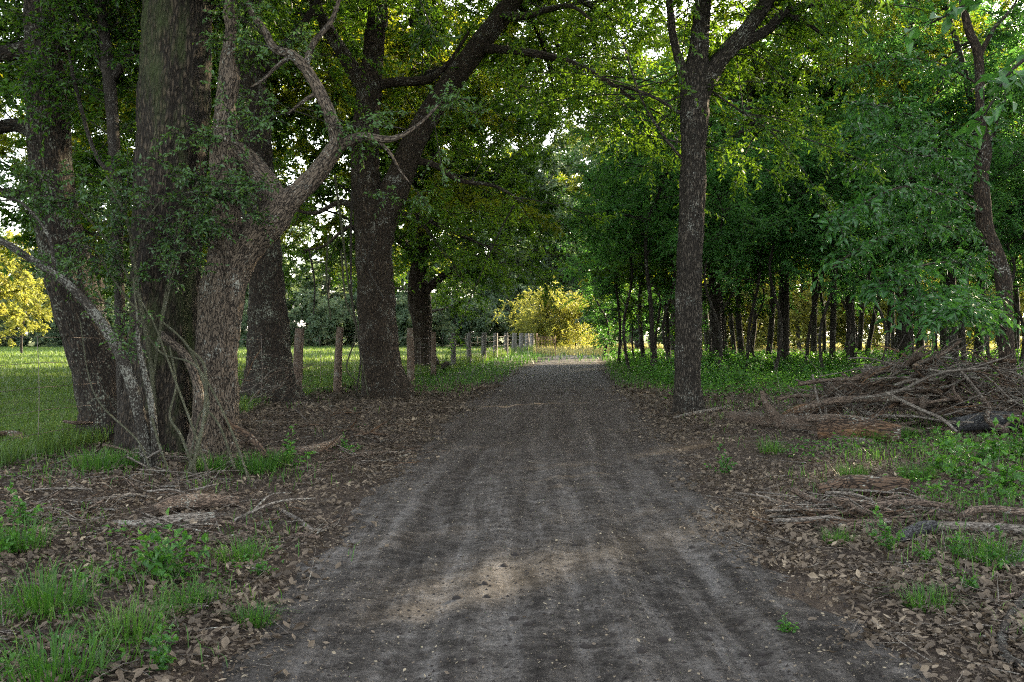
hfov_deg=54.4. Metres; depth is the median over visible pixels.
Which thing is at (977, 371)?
brush stick
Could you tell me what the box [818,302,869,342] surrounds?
tree
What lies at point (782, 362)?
woodland shrub
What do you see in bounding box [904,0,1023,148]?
overhanging tree
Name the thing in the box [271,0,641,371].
gnarled oak
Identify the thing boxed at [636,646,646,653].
dirt clod
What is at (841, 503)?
bundle stick
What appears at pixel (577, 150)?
tree
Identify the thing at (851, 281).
understorey sapling
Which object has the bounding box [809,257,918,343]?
understorey sapling
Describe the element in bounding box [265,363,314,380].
bare twig
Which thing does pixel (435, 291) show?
tree
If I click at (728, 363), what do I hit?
woodland shrub
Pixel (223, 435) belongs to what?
vine
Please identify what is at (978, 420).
log
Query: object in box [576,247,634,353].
understorey sapling
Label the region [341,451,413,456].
fallen branch
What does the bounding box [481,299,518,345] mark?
bush
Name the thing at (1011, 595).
fallen branch
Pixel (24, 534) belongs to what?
grass tuft
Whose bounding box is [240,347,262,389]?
bare twig
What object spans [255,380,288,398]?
bare twig
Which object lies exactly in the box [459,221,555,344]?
tree
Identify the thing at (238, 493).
ground stick
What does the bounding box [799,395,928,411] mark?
log
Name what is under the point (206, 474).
ground stick
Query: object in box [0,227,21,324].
tree
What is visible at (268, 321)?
oak tree
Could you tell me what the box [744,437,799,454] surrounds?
grass tuft
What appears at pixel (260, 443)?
ground stick
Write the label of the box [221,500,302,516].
ground stick
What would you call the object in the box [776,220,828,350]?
forest tree
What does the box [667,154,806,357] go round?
understorey sapling
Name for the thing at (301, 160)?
sky
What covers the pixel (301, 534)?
ground stick
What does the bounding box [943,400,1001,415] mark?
brush stick
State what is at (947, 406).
brush stick
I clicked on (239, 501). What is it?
ground stick
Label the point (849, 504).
bundle stick
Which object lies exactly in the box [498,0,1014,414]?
hickory tree
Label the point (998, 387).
brush stick
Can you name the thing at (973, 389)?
brush stick
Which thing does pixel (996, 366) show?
brush stick
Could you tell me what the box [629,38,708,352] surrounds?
forest tree
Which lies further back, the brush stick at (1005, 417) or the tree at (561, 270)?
the tree at (561, 270)
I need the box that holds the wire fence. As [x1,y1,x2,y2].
[0,327,533,440]
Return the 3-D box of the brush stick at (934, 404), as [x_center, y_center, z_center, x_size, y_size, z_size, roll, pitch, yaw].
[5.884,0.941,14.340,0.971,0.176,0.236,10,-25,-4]
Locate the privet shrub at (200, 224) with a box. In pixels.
[0,141,279,413]
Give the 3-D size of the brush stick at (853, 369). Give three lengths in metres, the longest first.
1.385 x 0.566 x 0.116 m
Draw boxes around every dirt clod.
[383,659,390,664]
[452,595,462,599]
[467,657,477,663]
[509,616,517,620]
[519,643,526,648]
[524,621,532,625]
[538,654,546,658]
[549,655,556,659]
[579,643,590,648]
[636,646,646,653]
[657,636,668,641]
[739,652,748,656]
[757,652,765,655]
[758,661,768,665]
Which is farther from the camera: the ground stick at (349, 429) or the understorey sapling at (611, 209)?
the understorey sapling at (611, 209)
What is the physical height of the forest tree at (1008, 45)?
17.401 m
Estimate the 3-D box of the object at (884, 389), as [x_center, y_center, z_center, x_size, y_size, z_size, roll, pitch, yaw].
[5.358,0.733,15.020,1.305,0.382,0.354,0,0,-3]
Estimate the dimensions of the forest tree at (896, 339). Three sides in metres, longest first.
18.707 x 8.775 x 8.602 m
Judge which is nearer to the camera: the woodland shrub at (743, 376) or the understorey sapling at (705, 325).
the woodland shrub at (743, 376)
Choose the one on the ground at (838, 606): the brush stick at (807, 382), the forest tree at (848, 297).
the forest tree at (848, 297)
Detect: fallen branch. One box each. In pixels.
[0,430,28,440]
[62,420,92,424]
[71,449,161,476]
[224,417,268,458]
[266,434,344,454]
[274,506,336,532]
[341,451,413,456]
[673,405,732,419]
[848,357,922,368]
[933,590,1023,614]
[939,354,1011,376]
[978,634,1020,648]
[996,593,1023,672]
[997,549,1023,566]
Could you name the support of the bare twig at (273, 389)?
on the ground at (838, 606)
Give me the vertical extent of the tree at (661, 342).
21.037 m
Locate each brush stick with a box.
[777,384,871,400]
[796,380,868,405]
[798,366,923,385]
[798,388,855,408]
[802,381,865,403]
[811,374,835,413]
[819,352,889,384]
[819,377,938,397]
[826,402,876,414]
[835,392,896,419]
[836,350,933,384]
[836,372,896,396]
[837,363,900,395]
[841,373,887,403]
[844,405,919,418]
[849,340,961,377]
[849,374,935,399]
[860,367,999,383]
[861,411,973,425]
[862,388,914,411]
[864,337,965,368]
[866,392,930,418]
[869,363,938,379]
[872,344,962,382]
[872,347,905,384]
[874,398,955,415]
[875,387,970,410]
[877,381,941,387]
[888,379,948,397]
[890,376,1009,405]
[890,402,955,412]
[893,355,967,385]
[900,397,998,411]
[900,420,921,425]
[901,344,967,384]
[902,363,990,381]
[902,382,929,408]
[904,360,1011,400]
[907,351,923,378]
[908,347,1017,406]
[911,386,974,405]
[912,367,1020,401]
[914,405,980,414]
[916,367,990,388]
[920,369,938,378]
[928,368,983,382]
[928,393,1022,416]
[930,371,1006,396]
[931,341,1019,386]
[931,378,971,403]
[937,414,1019,431]
[938,360,1022,401]
[939,370,1002,384]
[940,397,996,411]
[942,415,1023,432]
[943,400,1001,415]
[946,380,1020,389]
[956,366,1012,432]
[957,370,1023,390]
[958,355,1016,372]
[958,357,1015,385]
[960,360,1022,369]
[960,362,1022,369]
[960,386,1023,411]
[962,352,977,367]
[966,411,1023,419]
[968,390,1008,432]
[974,353,1022,397]
[978,370,1023,406]
[978,404,1014,411]
[999,369,1023,377]
[1003,410,1022,426]
[1007,397,1023,404]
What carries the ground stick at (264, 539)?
on the ground at (838, 606)
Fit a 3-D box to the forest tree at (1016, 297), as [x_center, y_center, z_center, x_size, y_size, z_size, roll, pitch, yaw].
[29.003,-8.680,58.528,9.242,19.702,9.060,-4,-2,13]
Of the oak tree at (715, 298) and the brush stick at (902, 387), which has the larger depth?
the oak tree at (715, 298)
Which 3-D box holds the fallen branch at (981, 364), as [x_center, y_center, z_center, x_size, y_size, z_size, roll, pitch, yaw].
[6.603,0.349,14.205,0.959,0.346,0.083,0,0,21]
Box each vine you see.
[79,320,151,476]
[132,277,172,475]
[138,317,251,482]
[139,298,211,479]
[159,319,209,474]
[161,331,209,462]
[169,346,198,478]
[181,346,207,477]
[188,410,235,469]
[308,250,315,314]
[325,234,330,319]
[334,176,368,395]
[340,250,360,383]
[350,192,361,394]
[367,242,383,298]
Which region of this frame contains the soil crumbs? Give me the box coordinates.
[190,381,947,681]
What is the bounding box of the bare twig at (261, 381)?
[240,367,287,392]
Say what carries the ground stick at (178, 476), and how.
on the ground at (838, 606)
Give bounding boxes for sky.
[0,0,1023,335]
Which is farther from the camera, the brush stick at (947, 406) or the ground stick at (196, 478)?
the brush stick at (947, 406)
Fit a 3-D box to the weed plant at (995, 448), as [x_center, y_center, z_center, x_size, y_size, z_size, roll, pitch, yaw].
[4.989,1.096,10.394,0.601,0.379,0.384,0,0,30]
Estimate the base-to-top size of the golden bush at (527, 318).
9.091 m
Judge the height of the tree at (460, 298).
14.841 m
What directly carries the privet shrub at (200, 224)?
on the ground at (838, 606)
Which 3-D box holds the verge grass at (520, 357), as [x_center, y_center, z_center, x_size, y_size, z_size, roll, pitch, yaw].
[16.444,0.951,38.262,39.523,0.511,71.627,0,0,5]
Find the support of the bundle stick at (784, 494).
on the bundle stick
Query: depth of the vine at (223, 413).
9.68 m
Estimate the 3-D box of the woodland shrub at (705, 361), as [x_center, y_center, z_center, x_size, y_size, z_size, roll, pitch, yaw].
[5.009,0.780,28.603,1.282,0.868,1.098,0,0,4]
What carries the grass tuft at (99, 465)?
on the ground at (838, 606)
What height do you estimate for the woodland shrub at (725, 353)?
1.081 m
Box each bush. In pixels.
[0,297,30,346]
[0,321,26,345]
[5,303,58,346]
[16,299,62,347]
[58,307,114,343]
[109,297,129,344]
[239,300,247,346]
[241,310,247,346]
[288,286,343,346]
[290,307,298,346]
[304,294,358,346]
[324,299,359,346]
[357,290,405,346]
[395,297,436,347]
[396,294,455,346]
[431,294,484,346]
[461,294,512,346]
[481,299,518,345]
[493,281,600,347]
[496,307,543,344]
[508,302,551,346]
[527,289,580,345]
[530,295,599,346]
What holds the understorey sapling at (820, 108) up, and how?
on the ground at (838, 606)
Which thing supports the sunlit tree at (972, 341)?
on the ground at (838, 606)
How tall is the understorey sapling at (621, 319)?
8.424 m
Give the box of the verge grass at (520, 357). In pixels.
[0,349,1023,678]
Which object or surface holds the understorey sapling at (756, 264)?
on the ground at (838, 606)
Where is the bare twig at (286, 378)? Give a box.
[269,363,309,391]
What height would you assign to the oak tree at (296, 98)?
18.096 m
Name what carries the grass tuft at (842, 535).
on the ground at (838, 606)
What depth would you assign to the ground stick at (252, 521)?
7.18 m
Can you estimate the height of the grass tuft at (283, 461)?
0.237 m
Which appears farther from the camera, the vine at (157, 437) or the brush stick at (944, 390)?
the brush stick at (944, 390)
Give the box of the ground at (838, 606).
[0,336,1023,681]
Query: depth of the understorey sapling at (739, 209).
29.87 m
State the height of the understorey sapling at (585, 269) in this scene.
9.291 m
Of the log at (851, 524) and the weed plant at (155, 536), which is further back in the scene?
the log at (851, 524)
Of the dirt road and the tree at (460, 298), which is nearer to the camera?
the dirt road
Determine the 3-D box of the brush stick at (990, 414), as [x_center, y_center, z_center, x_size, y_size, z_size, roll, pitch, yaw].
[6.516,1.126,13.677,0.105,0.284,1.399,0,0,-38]
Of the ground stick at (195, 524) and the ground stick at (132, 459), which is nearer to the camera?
the ground stick at (195, 524)
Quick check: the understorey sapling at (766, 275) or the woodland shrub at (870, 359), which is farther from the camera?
the understorey sapling at (766, 275)
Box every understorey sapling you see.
[537,151,678,369]
[552,181,668,363]
[552,199,625,359]
[560,43,795,376]
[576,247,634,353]
[578,160,720,363]
[578,263,674,359]
[579,245,660,359]
[580,300,629,354]
[594,286,645,348]
[601,214,704,363]
[649,145,807,370]
[654,274,725,348]
[664,142,815,368]
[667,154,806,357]
[673,176,779,355]
[706,210,801,356]
[711,121,865,373]
[733,141,888,374]
[737,131,888,367]
[772,97,945,366]
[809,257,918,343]
[812,139,971,362]
[818,73,1007,358]
[822,42,1023,367]
[853,140,1017,354]
[899,134,1023,360]
[916,203,990,350]
[936,119,1023,374]
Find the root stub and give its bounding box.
[760,390,781,428]
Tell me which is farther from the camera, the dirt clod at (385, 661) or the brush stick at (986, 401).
the brush stick at (986, 401)
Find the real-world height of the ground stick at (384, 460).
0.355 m
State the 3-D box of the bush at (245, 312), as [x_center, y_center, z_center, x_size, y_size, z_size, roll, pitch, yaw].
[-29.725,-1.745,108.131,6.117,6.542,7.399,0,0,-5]
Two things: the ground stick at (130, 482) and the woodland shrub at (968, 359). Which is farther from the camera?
the woodland shrub at (968, 359)
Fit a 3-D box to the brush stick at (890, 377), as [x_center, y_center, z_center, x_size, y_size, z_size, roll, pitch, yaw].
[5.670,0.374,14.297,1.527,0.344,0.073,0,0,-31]
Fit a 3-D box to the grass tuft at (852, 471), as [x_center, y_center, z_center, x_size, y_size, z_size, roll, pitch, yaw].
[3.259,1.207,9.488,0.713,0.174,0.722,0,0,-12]
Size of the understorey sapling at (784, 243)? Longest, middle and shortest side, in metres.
8.220 x 5.703 x 5.438 m
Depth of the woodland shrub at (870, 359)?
26.51 m
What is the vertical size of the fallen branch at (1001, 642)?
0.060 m
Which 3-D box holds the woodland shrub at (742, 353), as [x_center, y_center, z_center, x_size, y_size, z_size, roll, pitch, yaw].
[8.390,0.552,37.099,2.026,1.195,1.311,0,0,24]
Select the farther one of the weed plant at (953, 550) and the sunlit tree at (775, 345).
the sunlit tree at (775, 345)
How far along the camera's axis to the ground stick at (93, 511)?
7.49 m
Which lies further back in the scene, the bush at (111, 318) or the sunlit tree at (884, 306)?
the bush at (111, 318)
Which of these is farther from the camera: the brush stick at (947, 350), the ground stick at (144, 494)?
the brush stick at (947, 350)
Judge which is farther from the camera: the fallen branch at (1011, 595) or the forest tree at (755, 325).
the forest tree at (755, 325)
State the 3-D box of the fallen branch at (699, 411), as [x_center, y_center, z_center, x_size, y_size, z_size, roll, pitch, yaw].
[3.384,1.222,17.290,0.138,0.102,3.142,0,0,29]
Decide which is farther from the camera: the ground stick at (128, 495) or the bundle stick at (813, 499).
the ground stick at (128, 495)
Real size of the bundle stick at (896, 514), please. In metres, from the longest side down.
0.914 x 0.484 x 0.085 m
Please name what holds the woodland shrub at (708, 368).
on the ground at (838, 606)
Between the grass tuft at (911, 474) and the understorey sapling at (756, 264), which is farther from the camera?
the understorey sapling at (756, 264)
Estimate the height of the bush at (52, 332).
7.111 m
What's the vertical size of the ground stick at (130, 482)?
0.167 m
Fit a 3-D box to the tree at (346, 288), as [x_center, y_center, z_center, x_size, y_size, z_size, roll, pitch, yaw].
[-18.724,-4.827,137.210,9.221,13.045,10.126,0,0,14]
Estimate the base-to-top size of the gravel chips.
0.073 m
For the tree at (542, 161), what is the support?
on the ground at (838, 606)
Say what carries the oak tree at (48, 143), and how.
on the ground at (838, 606)
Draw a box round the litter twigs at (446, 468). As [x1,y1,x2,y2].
[0,382,1023,681]
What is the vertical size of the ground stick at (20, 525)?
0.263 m
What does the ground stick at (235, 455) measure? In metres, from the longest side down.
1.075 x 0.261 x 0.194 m
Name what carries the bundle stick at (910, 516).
on the ground at (838, 606)
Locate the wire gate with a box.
[536,333,555,355]
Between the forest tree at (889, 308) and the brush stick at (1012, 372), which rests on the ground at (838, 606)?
the forest tree at (889, 308)
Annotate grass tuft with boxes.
[0,511,85,554]
[0,556,131,619]
[0,614,166,681]
[43,593,190,647]
[53,443,147,472]
[96,444,166,469]
[134,574,244,611]
[140,593,198,619]
[182,449,239,472]
[190,534,293,565]
[205,597,302,628]
[219,447,295,474]
[254,447,299,467]
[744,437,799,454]
[814,525,864,545]
[827,459,875,475]
[832,426,891,442]
[861,578,964,613]
[878,459,948,480]
[901,424,929,438]
[924,528,1023,569]
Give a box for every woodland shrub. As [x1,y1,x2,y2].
[649,353,674,383]
[664,354,708,370]
[664,362,704,377]
[665,353,727,387]
[701,344,739,366]
[701,359,733,381]
[702,340,760,370]
[702,351,741,374]
[704,362,739,387]
[711,349,764,380]
[715,350,760,368]
[731,361,764,384]
[765,338,811,370]
[777,355,815,379]
[792,349,852,378]
[817,343,869,376]
[827,349,850,367]
[851,343,905,377]
[851,347,888,363]
[853,350,889,363]
[858,346,892,361]
[866,338,898,362]
[874,349,901,359]
[966,348,996,362]
[981,345,1019,364]
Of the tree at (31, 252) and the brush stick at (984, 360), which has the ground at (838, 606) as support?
the tree at (31, 252)
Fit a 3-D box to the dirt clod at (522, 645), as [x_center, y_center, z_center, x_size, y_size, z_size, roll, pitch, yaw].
[0.049,1.362,4.431,0.033,0.027,0.048,0,0,1]
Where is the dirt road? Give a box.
[221,353,930,681]
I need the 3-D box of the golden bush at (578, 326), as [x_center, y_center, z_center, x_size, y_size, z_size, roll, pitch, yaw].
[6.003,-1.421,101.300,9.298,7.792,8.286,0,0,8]
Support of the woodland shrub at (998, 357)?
on the ground at (838, 606)
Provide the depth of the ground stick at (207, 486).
8.68 m
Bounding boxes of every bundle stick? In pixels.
[735,490,835,513]
[747,515,856,526]
[753,493,862,523]
[755,491,829,500]
[764,507,813,514]
[765,506,844,512]
[766,494,796,501]
[766,507,855,526]
[770,496,872,517]
[770,497,874,525]
[773,515,891,523]
[776,498,916,518]
[776,504,834,506]
[786,506,913,518]
[790,486,874,509]
[794,495,846,507]
[804,490,891,503]
[808,492,847,497]
[808,513,938,518]
[809,508,889,516]
[825,491,889,513]
[828,492,921,520]
[830,490,908,509]
[832,504,918,521]
[835,497,961,516]
[837,515,893,516]
[838,487,925,499]
[841,495,968,519]
[845,486,957,509]
[845,500,936,523]
[849,498,905,515]
[879,505,939,513]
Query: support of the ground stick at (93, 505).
on the ground at (838, 606)
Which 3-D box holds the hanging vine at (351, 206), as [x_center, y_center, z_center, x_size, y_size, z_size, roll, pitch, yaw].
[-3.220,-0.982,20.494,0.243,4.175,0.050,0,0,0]
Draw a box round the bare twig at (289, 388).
[274,374,308,404]
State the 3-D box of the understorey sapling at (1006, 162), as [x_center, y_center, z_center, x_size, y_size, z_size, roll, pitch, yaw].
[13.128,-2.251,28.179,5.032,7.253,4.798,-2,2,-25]
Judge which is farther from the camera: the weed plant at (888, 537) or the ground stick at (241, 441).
the ground stick at (241, 441)
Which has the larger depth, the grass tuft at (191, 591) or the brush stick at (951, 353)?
the brush stick at (951, 353)
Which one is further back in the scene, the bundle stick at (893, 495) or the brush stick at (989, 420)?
the brush stick at (989, 420)
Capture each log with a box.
[112,512,215,528]
[148,493,238,516]
[725,411,816,431]
[781,402,844,415]
[789,517,903,529]
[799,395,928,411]
[805,414,922,433]
[808,430,874,442]
[816,474,910,497]
[817,415,901,441]
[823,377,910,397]
[847,499,955,510]
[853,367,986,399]
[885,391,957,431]
[896,520,937,541]
[903,521,1023,535]
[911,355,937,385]
[950,410,1021,430]
[958,505,1023,517]
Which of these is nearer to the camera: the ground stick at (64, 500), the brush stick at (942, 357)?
the ground stick at (64, 500)
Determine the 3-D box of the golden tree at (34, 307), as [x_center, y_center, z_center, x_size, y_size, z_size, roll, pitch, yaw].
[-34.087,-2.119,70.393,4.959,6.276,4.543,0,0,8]
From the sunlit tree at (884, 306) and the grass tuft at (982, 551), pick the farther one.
the sunlit tree at (884, 306)
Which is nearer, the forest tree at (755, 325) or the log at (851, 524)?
the log at (851, 524)
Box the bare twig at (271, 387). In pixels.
[248,366,308,402]
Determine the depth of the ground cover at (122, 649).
5.56 m
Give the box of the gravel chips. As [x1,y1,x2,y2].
[191,381,935,681]
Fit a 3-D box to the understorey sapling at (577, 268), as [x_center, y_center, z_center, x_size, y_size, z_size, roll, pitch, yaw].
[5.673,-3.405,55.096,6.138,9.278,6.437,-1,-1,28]
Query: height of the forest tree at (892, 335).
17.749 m
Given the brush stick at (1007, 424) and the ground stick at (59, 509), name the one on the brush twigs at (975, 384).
the brush stick at (1007, 424)
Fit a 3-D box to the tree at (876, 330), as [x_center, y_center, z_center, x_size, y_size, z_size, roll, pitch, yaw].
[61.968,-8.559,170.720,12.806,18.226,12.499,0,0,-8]
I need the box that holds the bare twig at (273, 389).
[261,366,279,408]
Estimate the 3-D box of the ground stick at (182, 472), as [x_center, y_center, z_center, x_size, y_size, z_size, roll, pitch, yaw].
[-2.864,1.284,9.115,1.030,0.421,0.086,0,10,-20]
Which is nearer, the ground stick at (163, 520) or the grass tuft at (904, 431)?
the ground stick at (163, 520)
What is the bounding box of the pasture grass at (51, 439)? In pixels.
[0,344,542,468]
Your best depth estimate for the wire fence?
23.75 m
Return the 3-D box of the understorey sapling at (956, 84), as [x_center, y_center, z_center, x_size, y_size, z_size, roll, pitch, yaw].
[14.308,-4.146,35.991,7.346,10.916,6.305,0,0,-18]
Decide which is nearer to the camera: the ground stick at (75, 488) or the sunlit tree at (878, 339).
the ground stick at (75, 488)
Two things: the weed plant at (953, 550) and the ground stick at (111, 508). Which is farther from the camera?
the ground stick at (111, 508)
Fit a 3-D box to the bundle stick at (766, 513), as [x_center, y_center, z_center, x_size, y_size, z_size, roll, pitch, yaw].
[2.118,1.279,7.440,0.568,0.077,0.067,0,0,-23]
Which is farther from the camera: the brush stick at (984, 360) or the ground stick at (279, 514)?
the brush stick at (984, 360)
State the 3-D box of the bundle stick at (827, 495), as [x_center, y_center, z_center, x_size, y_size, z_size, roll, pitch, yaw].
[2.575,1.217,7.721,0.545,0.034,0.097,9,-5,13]
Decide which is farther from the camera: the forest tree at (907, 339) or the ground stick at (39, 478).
the forest tree at (907, 339)
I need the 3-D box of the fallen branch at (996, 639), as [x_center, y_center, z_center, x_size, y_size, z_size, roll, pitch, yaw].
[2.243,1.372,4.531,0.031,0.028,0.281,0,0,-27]
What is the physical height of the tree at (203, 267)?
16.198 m
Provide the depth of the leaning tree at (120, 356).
9.72 m
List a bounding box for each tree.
[0,0,279,441]
[0,0,309,417]
[0,0,395,264]
[0,0,456,295]
[0,1,94,223]
[0,13,135,299]
[0,198,164,468]
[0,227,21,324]
[0,229,37,327]
[0,268,52,352]
[3,0,325,309]
[3,248,54,345]
[11,189,123,330]
[103,249,130,304]
[113,0,461,454]
[122,0,410,404]
[123,0,364,266]
[151,0,490,457]
[201,250,248,287]
[212,0,622,266]
[245,220,323,335]
[285,258,329,334]
[286,232,354,344]
[303,57,574,331]
[309,48,510,283]
[314,245,357,326]
[316,276,347,341]
[343,244,408,314]
[345,273,398,314]
[394,243,454,324]
[404,143,544,331]
[431,276,469,343]
[437,278,477,335]
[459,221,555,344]
[473,145,574,309]
[486,150,615,342]
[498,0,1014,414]
[500,225,579,306]
[534,230,597,344]
[540,120,663,344]
[540,134,592,299]
[545,165,669,350]
[550,28,729,355]
[555,79,679,362]
[561,137,662,347]
[568,195,669,348]
[569,0,905,358]
[591,55,719,362]
[605,45,801,355]
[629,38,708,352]
[631,270,724,317]
[642,48,736,353]
[657,311,801,346]
[661,15,802,360]
[663,0,893,362]
[664,76,808,354]
[670,294,766,348]
[702,279,837,349]
[736,89,807,360]
[741,274,810,346]
[744,8,927,358]
[746,0,988,364]
[752,38,855,358]
[752,249,856,351]
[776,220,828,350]
[782,0,1023,361]
[787,224,879,354]
[790,280,886,349]
[801,0,955,352]
[804,258,886,352]
[806,0,1023,411]
[817,183,971,356]
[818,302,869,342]
[823,264,900,337]
[826,0,1023,366]
[834,77,1010,353]
[835,0,1018,357]
[856,316,883,343]
[857,188,864,352]
[864,298,938,348]
[864,320,884,340]
[883,267,923,350]
[885,267,939,342]
[900,0,1023,360]
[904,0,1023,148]
[909,1,1023,266]
[914,312,1023,348]
[924,5,1022,349]
[940,107,1023,345]
[965,254,1023,348]
[967,282,1023,347]
[986,108,1023,288]
[989,102,1023,129]
[1007,136,1023,348]
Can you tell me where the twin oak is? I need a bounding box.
[206,0,903,399]
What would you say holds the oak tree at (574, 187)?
on the ground at (838, 606)
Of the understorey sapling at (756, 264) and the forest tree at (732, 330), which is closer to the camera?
the understorey sapling at (756, 264)
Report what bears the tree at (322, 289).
on the ground at (838, 606)
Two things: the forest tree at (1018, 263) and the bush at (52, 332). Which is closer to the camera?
the forest tree at (1018, 263)
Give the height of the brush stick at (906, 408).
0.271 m
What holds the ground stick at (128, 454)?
on the ground at (838, 606)
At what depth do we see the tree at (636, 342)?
82.07 m
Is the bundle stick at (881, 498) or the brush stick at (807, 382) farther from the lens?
the brush stick at (807, 382)
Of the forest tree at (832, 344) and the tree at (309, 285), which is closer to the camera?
the forest tree at (832, 344)
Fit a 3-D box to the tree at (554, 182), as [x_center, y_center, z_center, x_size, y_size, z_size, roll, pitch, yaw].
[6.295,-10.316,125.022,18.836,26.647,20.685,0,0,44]
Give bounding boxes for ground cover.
[0,424,365,681]
[608,348,1022,404]
[753,428,1023,509]
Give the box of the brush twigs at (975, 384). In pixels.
[750,278,1023,435]
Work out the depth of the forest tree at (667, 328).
42.62 m
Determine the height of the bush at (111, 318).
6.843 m
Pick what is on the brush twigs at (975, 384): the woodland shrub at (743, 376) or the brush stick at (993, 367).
the brush stick at (993, 367)
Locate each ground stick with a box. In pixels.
[0,473,81,510]
[0,523,55,543]
[4,520,88,531]
[14,479,74,486]
[17,487,121,516]
[19,483,93,493]
[26,507,79,518]
[27,492,130,506]
[29,503,112,528]
[37,477,134,484]
[38,499,103,515]
[49,502,89,511]
[52,486,146,506]
[60,491,127,518]
[69,480,119,510]
[72,481,146,501]
[73,503,184,518]
[74,493,156,502]
[84,477,160,493]
[89,491,186,498]
[92,532,145,538]
[100,497,126,510]
[102,443,139,459]
[102,476,170,496]
[110,452,150,468]
[110,525,171,546]
[111,499,152,504]
[123,473,152,483]
[127,456,188,474]
[129,474,207,488]
[130,521,261,545]
[132,481,186,487]
[137,480,271,529]
[139,459,232,484]
[142,517,163,529]
[145,513,269,528]
[147,488,189,493]
[152,476,206,492]
[153,512,199,525]
[154,466,244,484]
[159,528,278,540]
[161,468,180,476]
[162,469,220,494]
[173,478,208,508]
[175,468,212,484]
[177,470,239,479]
[178,509,282,527]
[192,492,277,501]
[209,462,338,486]
[210,514,345,538]
[214,499,262,510]
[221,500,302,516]
[221,532,321,540]
[228,521,290,549]
[232,454,333,465]
[232,465,323,494]
[232,492,315,520]
[238,502,309,511]
[240,440,261,445]
[240,440,283,446]
[246,516,278,524]
[261,417,293,427]
[261,510,292,515]
[279,412,303,417]
[292,447,319,465]
[294,424,322,428]
[294,455,375,465]
[313,434,362,451]
[322,448,352,460]
[325,408,358,416]
[325,440,395,461]
[337,444,383,452]
[340,415,379,431]
[342,404,398,418]
[353,418,411,437]
[357,453,410,462]
[372,433,401,445]
[416,442,448,455]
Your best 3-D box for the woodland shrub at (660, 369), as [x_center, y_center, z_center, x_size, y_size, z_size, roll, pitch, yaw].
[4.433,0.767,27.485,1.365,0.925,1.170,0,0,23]
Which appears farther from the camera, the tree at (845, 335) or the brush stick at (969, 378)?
the tree at (845, 335)
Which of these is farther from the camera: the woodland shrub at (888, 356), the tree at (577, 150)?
the tree at (577, 150)
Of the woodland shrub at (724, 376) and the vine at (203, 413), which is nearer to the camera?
the vine at (203, 413)
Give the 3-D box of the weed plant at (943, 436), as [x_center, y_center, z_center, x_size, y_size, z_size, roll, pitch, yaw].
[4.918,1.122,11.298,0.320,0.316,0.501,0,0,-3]
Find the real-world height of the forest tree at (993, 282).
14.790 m
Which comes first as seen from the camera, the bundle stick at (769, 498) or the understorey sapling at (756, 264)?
the bundle stick at (769, 498)
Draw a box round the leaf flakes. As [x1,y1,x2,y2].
[200,367,914,681]
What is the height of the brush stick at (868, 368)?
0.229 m
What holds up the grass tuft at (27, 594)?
on the ground at (838, 606)
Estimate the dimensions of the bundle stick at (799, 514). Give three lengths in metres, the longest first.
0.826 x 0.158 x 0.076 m
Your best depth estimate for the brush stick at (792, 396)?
15.37 m
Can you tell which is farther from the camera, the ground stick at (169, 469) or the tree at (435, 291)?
the tree at (435, 291)
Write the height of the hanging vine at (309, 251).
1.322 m
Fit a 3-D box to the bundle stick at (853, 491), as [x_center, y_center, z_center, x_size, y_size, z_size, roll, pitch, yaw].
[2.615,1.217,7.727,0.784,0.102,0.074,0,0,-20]
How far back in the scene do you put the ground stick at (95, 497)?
7.88 m
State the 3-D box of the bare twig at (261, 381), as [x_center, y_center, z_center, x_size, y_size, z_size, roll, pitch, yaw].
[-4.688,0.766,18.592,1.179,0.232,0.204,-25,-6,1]
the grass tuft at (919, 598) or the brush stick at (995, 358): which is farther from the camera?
the brush stick at (995, 358)
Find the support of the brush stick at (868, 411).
in the brush twigs at (975, 384)
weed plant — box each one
[0,517,34,557]
[1,479,45,526]
[107,529,177,579]
[137,508,209,583]
[143,612,178,672]
[248,560,278,576]
[282,424,315,467]
[340,430,363,452]
[704,442,737,473]
[776,612,798,632]
[867,503,905,551]
[905,539,937,561]
[922,443,961,474]
[925,426,956,452]
[934,421,991,482]
[946,522,969,560]
[948,569,979,591]
[962,428,1019,461]
[976,524,1023,571]
[979,450,1023,496]
[991,400,1023,458]
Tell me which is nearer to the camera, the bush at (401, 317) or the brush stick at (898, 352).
the brush stick at (898, 352)
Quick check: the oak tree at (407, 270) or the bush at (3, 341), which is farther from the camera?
the bush at (3, 341)
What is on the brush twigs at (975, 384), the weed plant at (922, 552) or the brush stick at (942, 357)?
the brush stick at (942, 357)
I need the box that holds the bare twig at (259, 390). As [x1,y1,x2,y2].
[248,385,280,404]
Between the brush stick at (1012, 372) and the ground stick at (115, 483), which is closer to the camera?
the ground stick at (115, 483)
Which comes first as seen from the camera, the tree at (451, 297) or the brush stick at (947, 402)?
the brush stick at (947, 402)
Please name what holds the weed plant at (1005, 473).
on the ground at (838, 606)
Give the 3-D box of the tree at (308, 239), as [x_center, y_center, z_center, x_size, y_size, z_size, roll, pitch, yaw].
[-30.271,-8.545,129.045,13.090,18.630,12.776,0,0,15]
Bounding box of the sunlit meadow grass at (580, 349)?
[532,343,1020,355]

